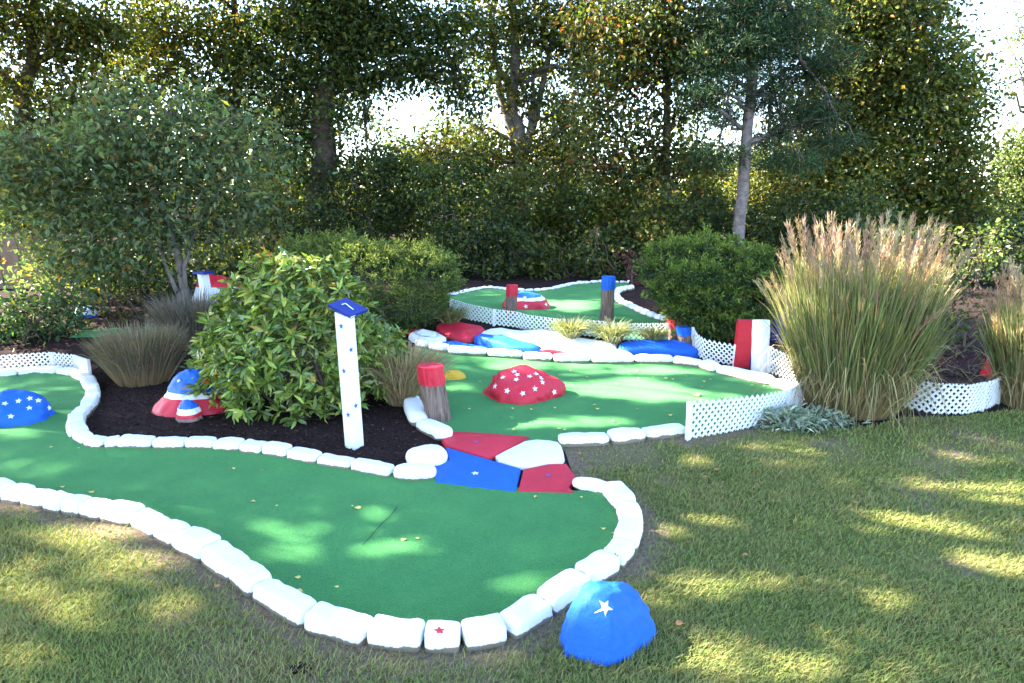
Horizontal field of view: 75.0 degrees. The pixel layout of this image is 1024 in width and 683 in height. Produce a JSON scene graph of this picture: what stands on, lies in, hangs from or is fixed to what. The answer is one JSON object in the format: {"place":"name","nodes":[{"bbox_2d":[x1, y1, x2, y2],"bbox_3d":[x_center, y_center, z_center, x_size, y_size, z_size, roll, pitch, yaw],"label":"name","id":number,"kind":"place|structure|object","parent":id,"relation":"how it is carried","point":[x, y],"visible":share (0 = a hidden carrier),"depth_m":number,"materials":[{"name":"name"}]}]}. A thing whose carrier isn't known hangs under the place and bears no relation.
{"place":"outdoors","nodes":[
{"label":"outdoors","id":0,"kind":"place"},
{"bbox_2d":[133,287,218,350],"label":"fountain grass","id":1,"kind":"object","parent":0,"point":[165,312],"depth_m":6.50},
{"bbox_2d":[0,407,1023,682],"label":"lawn","id":2,"kind":"structure","parent":0,"point":[586,462],"depth_m":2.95,"materials":[{"name":"plant"}]},
{"bbox_2d":[1,483,35,504],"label":"edging stone","id":3,"kind":"object","parent":2,"relation":"on","point":[12,494],"visible":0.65,"depth_m":3.63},
{"bbox_2d":[171,526,220,561],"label":"edging stone","id":4,"kind":"object","parent":2,"relation":"on","point":[192,542],"visible":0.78,"depth_m":3.09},
{"bbox_2d":[500,594,552,639],"bbox_3d":[0.051,1.072,2.595,0.205,0.092,0.124,-11,16,-42],"label":"edging stone","id":5,"kind":"object","parent":2,"relation":"on","point":[523,616],"visible":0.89,"depth_m":2.56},
{"bbox_2d":[537,568,589,615],"bbox_3d":[0.214,1.036,2.761,0.125,0.100,0.246,10,16,40],"label":"edging stone","id":6,"kind":"object","parent":2,"relation":"on","point":[559,591],"visible":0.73,"depth_m":2.71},
{"bbox_2d":[575,549,619,580],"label":"edging stone","id":7,"kind":"object","parent":2,"relation":"on","point":[602,565],"visible":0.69,"depth_m":2.89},
{"bbox_2d":[559,580,655,666],"bbox_3d":[0.348,1.017,2.481,0.373,0.264,0.275,-8,15,-34],"label":"painted boulder","id":8,"kind":"object","parent":2,"relation":"on","point":[607,623],"visible":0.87,"depth_m":2.40,"materials":[{"name":"blue paint"}]},
{"bbox_2d":[603,537,634,568],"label":"edging stone","id":9,"kind":"object","parent":2,"relation":"on","point":[623,549],"visible":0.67,"depth_m":3.03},
{"bbox_2d":[603,481,635,508],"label":"edging stone","id":10,"kind":"object","parent":2,"relation":"on","point":[614,492],"visible":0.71,"depth_m":3.59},
{"bbox_2d":[607,427,644,444],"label":"edging stone","id":11,"kind":"object","parent":2,"relation":"on","point":[622,435],"visible":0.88,"depth_m":4.38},
{"bbox_2d":[0,202,1023,643],"bbox_3d":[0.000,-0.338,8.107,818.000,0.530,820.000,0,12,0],"label":"ground","id":12,"kind":"structure","parent":0,"point":[70,346],"depth_m":5.61,"materials":[{"name":"soil"}]},
{"bbox_2d":[0,231,69,288],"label":"board fence","id":13,"kind":"object","parent":12,"relation":"on","point":[11,257],"visible":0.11,"depth_m":10.16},
{"bbox_2d":[0,352,91,374],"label":"lattice fence","id":14,"kind":"object","parent":12,"relation":"on","point":[79,362],"visible":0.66,"depth_m":6.15,"materials":[{"name":"white plastic"}]},
{"bbox_2d":[0,278,113,351],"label":"leafy bush","id":15,"kind":"object","parent":12,"relation":"on","point":[22,328],"visible":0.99,"depth_m":6.93,"materials":[{"name":"green plant"}]},
{"bbox_2d":[0,0,187,230],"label":"broadleaf tree","id":16,"kind":"object","parent":12,"relation":"on","point":[74,32],"visible":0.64,"depth_m":12.02,"materials":[{"name":"green plant"}]},
{"bbox_2d":[31,243,168,302],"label":"hedge bush","id":17,"kind":"object","parent":12,"relation":"on","point":[115,282],"visible":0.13,"depth_m":9.00,"materials":[{"name":"green plant"}]},
{"bbox_2d":[79,282,178,330],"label":"leafy bush","id":18,"kind":"object","parent":12,"relation":"on","point":[137,315],"visible":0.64,"depth_m":7.35,"materials":[{"name":"green plant"}]},
{"bbox_2d":[75,313,198,387],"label":"fountain grass","id":19,"kind":"object","parent":12,"relation":"on","point":[138,358],"depth_m":5.63,"materials":[{"name":"plant"}]},
{"bbox_2d":[0,58,337,311],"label":"tree","id":20,"kind":"object","parent":12,"relation":"on","point":[169,150],"visible":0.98,"depth_m":7.61,"materials":[{"name":"green plant"}]},
{"bbox_2d":[98,251,243,301],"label":"hedge bush","id":21,"kind":"object","parent":12,"relation":"on","point":[191,277],"visible":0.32,"depth_m":9.04,"materials":[{"name":"green plant"}]},
{"bbox_2d":[176,400,202,422],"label":"painted boulder","id":22,"kind":"object","parent":12,"relation":"on","point":[188,411],"visible":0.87,"depth_m":4.78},
{"bbox_2d":[152,367,234,417],"bbox_3d":[-2.440,0.363,5.099,0.642,0.320,0.503,0,12,0],"label":"painted boulder","id":23,"kind":"object","parent":12,"relation":"on","point":[169,401],"visible":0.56,"depth_m":4.98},
{"bbox_2d":[92,0,302,244],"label":"broadleaf tree","id":24,"kind":"object","parent":12,"relation":"on","point":[179,41],"visible":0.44,"depth_m":13.29,"materials":[{"name":"green plant"}]},
{"bbox_2d":[160,227,292,282],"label":"hedge bush","id":25,"kind":"object","parent":12,"relation":"on","point":[225,261],"visible":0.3,"depth_m":10.51,"materials":[{"name":"green plant"}]},
{"bbox_2d":[182,168,316,276],"bbox_3d":[-4.975,-2.150,12.444,2.952,2.408,3.252,0,12,0],"label":"hedge bush","id":26,"kind":"object","parent":12,"relation":"on","point":[281,193],"visible":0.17,"depth_m":12.18,"materials":[{"name":"green plant"}]},
{"bbox_2d":[86,341,425,465],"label":"mulch chips","id":27,"kind":"object","parent":12,"relation":"on","point":[200,432],"visible":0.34,"depth_m":4.73,"materials":[{"name":"brown wood"}]},
{"bbox_2d":[153,140,394,231],"bbox_3d":[-8.470,-4.907,23.552,8.757,4.691,5.302,0,12,0],"label":"bush","id":28,"kind":"object","parent":12,"relation":"on","point":[294,192],"visible":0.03,"depth_m":22.88,"materials":[{"name":"green plant"}]},
{"bbox_2d":[179,245,409,428],"bbox_3d":[-1.684,0.007,4.994,1.806,1.450,1.160,0,12,0],"label":"rhododendron bush","id":29,"kind":"object","parent":12,"relation":"on","point":[231,319],"visible":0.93,"depth_m":4.83,"materials":[{"name":"green plant"}]},
{"bbox_2d":[0,373,617,638],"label":"putting green","id":30,"kind":"object","parent":12,"relation":"on","point":[470,552],"visible":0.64,"depth_m":3.44,"materials":[{"name":"carpet"}]},
{"bbox_2d":[0,389,55,426],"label":"painted boulder","id":31,"kind":"object","parent":30,"relation":"on","point":[21,407],"visible":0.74,"depth_m":4.71,"materials":[{"name":"blue paint"}]},
{"bbox_2d":[20,488,55,509],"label":"edging stone","id":32,"kind":"object","parent":30,"relation":"on","point":[32,499],"visible":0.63,"depth_m":3.57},
{"bbox_2d":[79,497,111,520],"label":"edging stone","id":33,"kind":"object","parent":30,"relation":"on","point":[89,509],"visible":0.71,"depth_m":3.45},
{"bbox_2d":[99,500,145,526],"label":"edging stone","id":34,"kind":"object","parent":30,"relation":"on","point":[117,512],"visible":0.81,"depth_m":3.39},
{"bbox_2d":[117,434,155,448],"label":"edging stone","id":35,"kind":"object","parent":30,"relation":"on","point":[134,441],"visible":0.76,"depth_m":4.27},
{"bbox_2d":[129,508,170,537],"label":"edging stone","id":36,"kind":"object","parent":30,"relation":"on","point":[145,521],"visible":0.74,"depth_m":3.31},
{"bbox_2d":[153,519,190,546],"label":"edging stone","id":37,"kind":"object","parent":30,"relation":"on","point":[164,532],"visible":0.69,"depth_m":3.21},
{"bbox_2d":[201,540,249,580],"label":"edging stone","id":38,"kind":"object","parent":30,"relation":"on","point":[220,558],"visible":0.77,"depth_m":2.96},
{"bbox_2d":[229,560,271,596],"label":"edging stone","id":39,"kind":"object","parent":30,"relation":"on","point":[246,577],"visible":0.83,"depth_m":2.81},
{"bbox_2d":[253,579,316,627],"bbox_3d":[-0.916,1.050,2.692,0.325,0.097,0.112,9,15,36],"label":"edging stone","id":40,"kind":"object","parent":30,"relation":"on","point":[292,606],"visible":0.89,"depth_m":2.64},
{"bbox_2d":[304,601,373,646],"bbox_3d":[-0.658,1.082,2.548,0.257,0.100,0.131,4,13,19],"label":"edging stone","id":41,"kind":"object","parent":30,"relation":"on","point":[323,619],"visible":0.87,"depth_m":2.51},
{"bbox_2d":[351,458,394,476],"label":"edging stone","id":42,"kind":"object","parent":30,"relation":"on","point":[374,467],"visible":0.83,"depth_m":3.96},
{"bbox_2d":[367,614,425,652],"bbox_3d":[-0.429,1.092,2.488,0.200,0.101,0.118,2,12,8],"label":"edging stone","id":43,"kind":"object","parent":30,"relation":"on","point":[397,634],"visible":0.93,"depth_m":2.44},
{"bbox_2d":[393,463,435,480],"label":"edging stone","id":44,"kind":"object","parent":30,"relation":"on","point":[415,471],"visible":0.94,"depth_m":3.88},
{"bbox_2d":[424,620,460,653],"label":"edging stone","id":45,"kind":"object","parent":30,"relation":"on","point":[439,635],"visible":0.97,"depth_m":2.42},
{"bbox_2d":[461,613,506,651],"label":"edging stone","id":46,"kind":"object","parent":30,"relation":"on","point":[484,631],"visible":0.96,"depth_m":2.46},
{"bbox_2d":[435,431,575,492],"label":"painted flagstones","id":47,"kind":"structure","parent":30,"relation":"on","point":[473,455],"depth_m":4.05,"materials":[{"name":"red paint"}]},
{"bbox_2d":[613,516,642,551],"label":"edging stone","id":48,"kind":"object","parent":30,"relation":"on","point":[629,528],"visible":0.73,"depth_m":3.18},
{"bbox_2d":[268,196,390,268],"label":"hedge bush","id":49,"kind":"object","parent":12,"relation":"on","point":[311,213],"visible":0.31,"depth_m":12.12,"materials":[{"name":"green plant"}]},
{"bbox_2d":[328,298,367,449],"bbox_3d":[-1.024,0.222,4.256,0.206,0.994,0.143,-11,16,-42],"label":"number post","id":50,"kind":"object","parent":12,"relation":"on","point":[347,310],"visible":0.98,"depth_m":4.20,"materials":[{"name":"white paint"}]},
{"bbox_2d":[193,0,503,253],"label":"oak tree","id":51,"kind":"object","parent":12,"relation":"on","point":[348,38],"visible":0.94,"depth_m":12.89,"materials":[{"name":"green plant"}]},
{"bbox_2d":[268,224,467,333],"bbox_3d":[-1.764,-0.646,7.284,2.480,1.258,1.341,4,13,19],"label":"yew bush","id":52,"kind":"object","parent":12,"relation":"on","point":[364,253],"visible":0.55,"depth_m":7.09,"materials":[{"name":"green plant"}]},
{"bbox_2d":[301,143,448,267],"bbox_3d":[-2.568,-2.412,13.128,3.178,2.855,2.340,0,12,0],"label":"hedge bush","id":53,"kind":"object","parent":12,"relation":"on","point":[368,196],"visible":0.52,"depth_m":12.77,"materials":[{"name":"green plant"}]},
{"bbox_2d":[360,333,461,406],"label":"dry grass","id":54,"kind":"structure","parent":12,"relation":"on","point":[400,392],"depth_m":5.06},
{"bbox_2d":[403,398,427,425],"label":"edging stone","id":55,"kind":"object","parent":12,"relation":"on","point":[414,410],"visible":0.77,"depth_m":4.79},
{"bbox_2d":[336,51,509,211],"bbox_3d":[-2.251,-5.378,18.374,4.568,5.287,3.345,6,14,28],"label":"young tree","id":56,"kind":"object","parent":12,"relation":"on","point":[374,124],"visible":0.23,"depth_m":18.06,"materials":[{"name":"green plant"}]},
{"bbox_2d":[406,444,447,465],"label":"edging stone","id":57,"kind":"object","parent":12,"relation":"on","point":[434,455],"visible":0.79,"depth_m":4.04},
{"bbox_2d":[362,144,509,266],"bbox_3d":[-1.497,-2.591,13.710,3.298,2.848,3.522,0,12,0],"label":"hedge bush","id":58,"kind":"object","parent":12,"relation":"on","point":[430,174],"visible":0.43,"depth_m":13.27,"materials":[{"name":"green plant"}]},
{"bbox_2d":[411,219,481,278],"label":"hedge bush","id":59,"kind":"object","parent":12,"relation":"on","point":[456,245],"visible":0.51,"depth_m":11.55,"materials":[{"name":"green plant"}]},
{"bbox_2d":[436,322,484,342],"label":"painted slab","id":60,"kind":"structure","parent":12,"relation":"on","point":[462,332],"depth_m":7.11,"materials":[{"name":"red paint"}]},
{"bbox_2d":[404,168,541,272],"bbox_3d":[-0.741,-2.019,12.254,2.257,2.247,2.089,8,15,34],"label":"hedge bush","id":61,"kind":"object","parent":12,"relation":"on","point":[497,221],"visible":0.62,"depth_m":11.97,"materials":[{"name":"green plant"}]},
{"bbox_2d":[445,215,562,281],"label":"hedge bush","id":62,"kind":"object","parent":12,"relation":"on","point":[517,237],"visible":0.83,"depth_m":11.38,"materials":[{"name":"green plant"}]},
{"bbox_2d":[474,334,541,353],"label":"painted slab","id":63,"kind":"structure","parent":12,"relation":"on","point":[496,341],"depth_m":6.66,"materials":[{"name":"blue paint"}]},
{"bbox_2d":[388,0,635,250],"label":"broadleaf tree","id":64,"kind":"object","parent":12,"relation":"on","point":[517,23],"visible":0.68,"depth_m":14.01,"materials":[{"name":"green plant"}]},
{"bbox_2d":[485,151,604,266],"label":"hedge bush","id":65,"kind":"object","parent":12,"relation":"on","point":[528,181],"visible":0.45,"depth_m":12.96,"materials":[{"name":"green plant"}]},
{"bbox_2d":[450,283,664,339],"bbox_3d":[0.516,-0.495,8.927,2.837,0.091,4.178,0,12,0],"label":"putting green","id":66,"kind":"object","parent":12,"relation":"on","point":[582,300],"visible":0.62,"depth_m":8.55,"materials":[{"name":"carpet"}]},
{"bbox_2d":[502,291,549,309],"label":"painted boulder","id":67,"kind":"object","parent":66,"relation":"on","point":[526,300],"visible":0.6,"depth_m":8.23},
{"bbox_2d":[600,275,615,321],"bbox_3d":[1.078,-0.472,7.529,0.169,0.530,0.162,0,12,0],"label":"wood piling","id":68,"kind":"object","parent":66,"relation":"on","point":[608,284],"visible":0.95,"depth_m":7.47,"materials":[{"name":"blue paint"}]},
{"bbox_2d":[449,299,668,339],"bbox_3d":[0.371,-0.224,7.285,2.611,0.294,0.313,6,13,25],"label":"lattice fence","id":69,"kind":"object","parent":12,"relation":"on","point":[494,317],"visible":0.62,"depth_m":7.30,"materials":[{"name":"white plastic"}]},
{"bbox_2d":[504,231,626,280],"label":"hedge bush","id":70,"kind":"object","parent":12,"relation":"on","point":[555,269],"visible":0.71,"depth_m":11.71,"materials":[{"name":"green plant"}]},
{"bbox_2d":[544,314,593,338],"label":"grass tuft","id":71,"kind":"object","parent":12,"relation":"on","point":[574,329],"visible":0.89,"depth_m":6.78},
{"bbox_2d":[511,165,645,263],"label":"hedge bush","id":72,"kind":"object","parent":12,"relation":"on","point":[572,200],"visible":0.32,"depth_m":13.14,"materials":[{"name":"green plant"}]},
{"bbox_2d":[418,348,786,442],"bbox_3d":[0.690,0.343,5.573,3.303,0.119,2.514,0,12,0],"label":"putting green","id":73,"kind":"object","parent":12,"relation":"on","point":[653,394],"visible":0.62,"depth_m":5.33,"materials":[{"name":"carpet"}]},
{"bbox_2d":[417,362,450,422],"bbox_3d":[-0.554,0.378,4.770,0.241,0.430,0.189,0,12,0],"label":"wood piling","id":74,"kind":"object","parent":73,"relation":"on","point":[431,380],"visible":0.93,"depth_m":4.70,"materials":[{"name":"red paint"}]},
{"bbox_2d":[416,418,452,440],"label":"edging stone","id":75,"kind":"object","parent":73,"relation":"on","point":[436,430],"visible":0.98,"depth_m":4.46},
{"bbox_2d":[483,365,565,404],"bbox_3d":[0.100,0.329,5.368,0.691,0.268,0.513,0,12,0],"label":"painted boulder","id":76,"kind":"object","parent":73,"relation":"on","point":[521,385],"visible":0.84,"depth_m":5.24,"materials":[{"name":"red paint"}]},
{"bbox_2d":[481,328,633,360],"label":"painted slab","id":77,"kind":"structure","parent":73,"relation":"on","point":[547,339],"depth_m":6.74,"materials":[{"name":"white paint"}]},
{"bbox_2d":[558,432,608,447],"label":"edging stone","id":78,"kind":"object","parent":73,"relation":"on","point":[577,439],"visible":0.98,"depth_m":4.32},
{"bbox_2d":[641,423,684,439],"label":"edging stone","id":79,"kind":"object","parent":73,"relation":"on","point":[663,431],"visible":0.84,"depth_m":4.46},
{"bbox_2d":[716,365,774,384],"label":"edging stone","id":80,"kind":"object","parent":73,"relation":"on","point":[737,372],"visible":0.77,"depth_m":5.87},
{"bbox_2d":[554,224,660,280],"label":"hedge bush","id":81,"kind":"object","parent":12,"relation":"on","point":[613,271],"visible":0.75,"depth_m":11.39,"materials":[{"name":"green plant"}]},
{"bbox_2d":[584,316,642,346],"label":"grass tuft","id":82,"kind":"object","parent":12,"relation":"on","point":[613,334],"visible":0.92,"depth_m":6.70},
{"bbox_2d":[566,174,688,273],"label":"hedge bush","id":83,"kind":"object","parent":12,"relation":"on","point":[638,222],"visible":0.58,"depth_m":11.89,"materials":[{"name":"green plant"}]},
{"bbox_2d":[530,0,750,258],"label":"broadleaf tree","id":84,"kind":"object","parent":12,"relation":"on","point":[620,33],"visible":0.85,"depth_m":11.50,"materials":[{"name":"green plant"}]},
{"bbox_2d":[618,340,698,357],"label":"painted slab","id":85,"kind":"structure","parent":12,"relation":"on","point":[673,348],"depth_m":6.57,"materials":[{"name":"blue paint"}]},
{"bbox_2d":[623,146,749,255],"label":"hedge bush","id":86,"kind":"object","parent":12,"relation":"on","point":[688,193],"visible":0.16,"depth_m":14.29,"materials":[{"name":"green plant"}]},
{"bbox_2d":[639,75,754,233],"bbox_3d":[4.940,-4.697,17.431,3.421,4.332,2.671,0,12,0],"label":"young tree","id":87,"kind":"object","parent":12,"relation":"on","point":[695,134],"visible":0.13,"depth_m":17.18,"materials":[{"name":"green plant"}]},
{"bbox_2d":[627,184,785,270],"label":"hedge bush","id":88,"kind":"object","parent":12,"relation":"on","point":[722,217],"visible":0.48,"depth_m":11.90,"materials":[{"name":"green plant"}]},
{"bbox_2d":[633,220,785,347],"bbox_3d":[2.197,-0.612,7.218,1.588,1.379,1.775,8,14,32],"label":"juniper bush","id":89,"kind":"object","parent":12,"relation":"on","point":[703,289],"visible":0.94,"depth_m":6.80,"materials":[{"name":"green plant"}]},
{"bbox_2d":[691,327,735,365],"bbox_3d":[1.916,0.058,6.487,0.150,0.312,0.551,-8,15,-34],"label":"lattice fence","id":90,"kind":"object","parent":12,"relation":"on","point":[694,335],"visible":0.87,"depth_m":6.41,"materials":[{"name":"white plastic"}]},
{"bbox_2d":[732,319,751,367],"bbox_3d":[2.200,0.038,6.322,0.188,0.482,0.132,2,12,9],"label":"boundary post","id":91,"kind":"object","parent":12,"relation":"on","point":[743,341],"visible":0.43,"depth_m":6.27,"materials":[{"name":"red paint"}]},
{"bbox_2d":[685,381,804,440],"bbox_3d":[1.824,0.442,4.816,1.593,0.283,0.199,-10,15,-38],"label":"lattice fence","id":92,"kind":"object","parent":12,"relation":"on","point":[690,418],"visible":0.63,"depth_m":4.53,"materials":[{"name":"white plastic"}]},
{"bbox_2d":[751,319,769,372],"bbox_3d":[2.301,0.070,6.176,0.163,0.551,0.210,0,12,0],"label":"boundary post","id":93,"kind":"object","parent":12,"relation":"on","point":[760,338],"visible":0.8,"depth_m":6.11,"materials":[{"name":"white paint"}]},
{"bbox_2d":[657,0,876,275],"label":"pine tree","id":94,"kind":"object","parent":12,"relation":"on","point":[754,44],"visible":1,"depth_m":10.80,"materials":[{"name":"green plant"}]},
{"bbox_2d":[711,141,824,251],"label":"hedge bush","id":95,"kind":"object","parent":12,"relation":"on","point":[770,187],"visible":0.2,"depth_m":14.80,"materials":[{"name":"green plant"}]},
{"bbox_2d":[747,395,831,433],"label":"silver plant","id":96,"kind":"object","parent":12,"relation":"on","point":[797,417],"visible":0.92,"depth_m":4.58,"materials":[{"name":"green plant"}]},
{"bbox_2d":[745,186,873,275],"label":"hedge bush","id":97,"kind":"object","parent":12,"relation":"on","point":[823,212],"visible":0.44,"depth_m":11.77,"materials":[{"name":"green plant"}]},
{"bbox_2d":[810,403,871,429],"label":"silver plant","id":98,"kind":"object","parent":12,"relation":"on","point":[839,419],"visible":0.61,"depth_m":4.68,"materials":[{"name":"green plant"}]},
{"bbox_2d":[791,165,923,270],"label":"hedge bush","id":99,"kind":"object","parent":12,"relation":"on","point":[868,205],"visible":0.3,"depth_m":11.71,"materials":[{"name":"green plant"}]},
{"bbox_2d":[742,207,987,441],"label":"plume grass","id":100,"kind":"object","parent":12,"relation":"on","point":[860,340],"depth_m":4.64,"materials":[{"name":"plant"}]},
{"bbox_2d":[740,0,1023,259],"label":"broadleaf tree","id":101,"kind":"object","parent":12,"relation":"on","point":[902,79],"visible":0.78,"depth_m":12.42,"materials":[{"name":"green plant"}]},
{"bbox_2d":[860,210,985,290],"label":"hedge bush","id":102,"kind":"object","parent":12,"relation":"on","point":[949,230],"visible":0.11,"depth_m":10.06,"materials":[{"name":"green plant"}]},
{"bbox_2d":[905,377,1001,414],"bbox_3d":[3.399,0.400,5.055,0.833,0.260,0.316,0,12,0],"label":"lattice fence","id":103,"kind":"object","parent":12,"relation":"on","point":[983,401],"visible":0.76,"depth_m":4.94,"materials":[{"name":"white plastic"}]},
{"bbox_2d":[924,350,988,381],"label":"barberry bush","id":104,"kind":"object","parent":12,"relation":"on","point":[963,371],"visible":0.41,"depth_m":6.05,"materials":[{"name":"brown plant"}]},
{"bbox_2d":[933,253,1009,361],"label":"leafy bush","id":105,"kind":"object","parent":12,"relation":"on","point":[968,342],"visible":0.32,"depth_m":6.57,"materials":[{"name":"green plant"}]},
{"bbox_2d":[938,214,1023,295],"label":"leafy bush","id":106,"kind":"object","parent":12,"relation":"on","point":[981,260],"visible":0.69,"depth_m":9.40,"materials":[{"name":"green plant"}]},
{"bbox_2d":[951,200,1023,290],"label":"hedge bush","id":107,"kind":"object","parent":12,"relation":"on","point":[1017,239],"visible":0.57,"depth_m":10.28,"materials":[{"name":"green plant"}]},
{"bbox_2d":[960,256,1023,408],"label":"plume grass","id":108,"kind":"object","parent":12,"relation":"on","point":[1005,345],"depth_m":5.07,"materials":[{"name":"plant"}]},
{"bbox_2d":[970,108,1023,240],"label":"broadleaf tree","id":109,"kind":"object","parent":12,"relation":"on","point":[1013,158],"visible":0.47,"depth_m":17.31,"materials":[{"name":"green plant"}]},
{"bbox_2d":[986,0,1023,113],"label":"broadleaf tree","id":110,"kind":"object","parent":12,"relation":"on","point":[1015,40],"visible":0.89,"depth_m":18.90,"materials":[{"name":"green plant"}]},
{"bbox_2d":[0,0,1023,201],"label":"sky","id":111,"kind":"structure","parent":0,"point":[993,21],"materials":[{"name":"white"}]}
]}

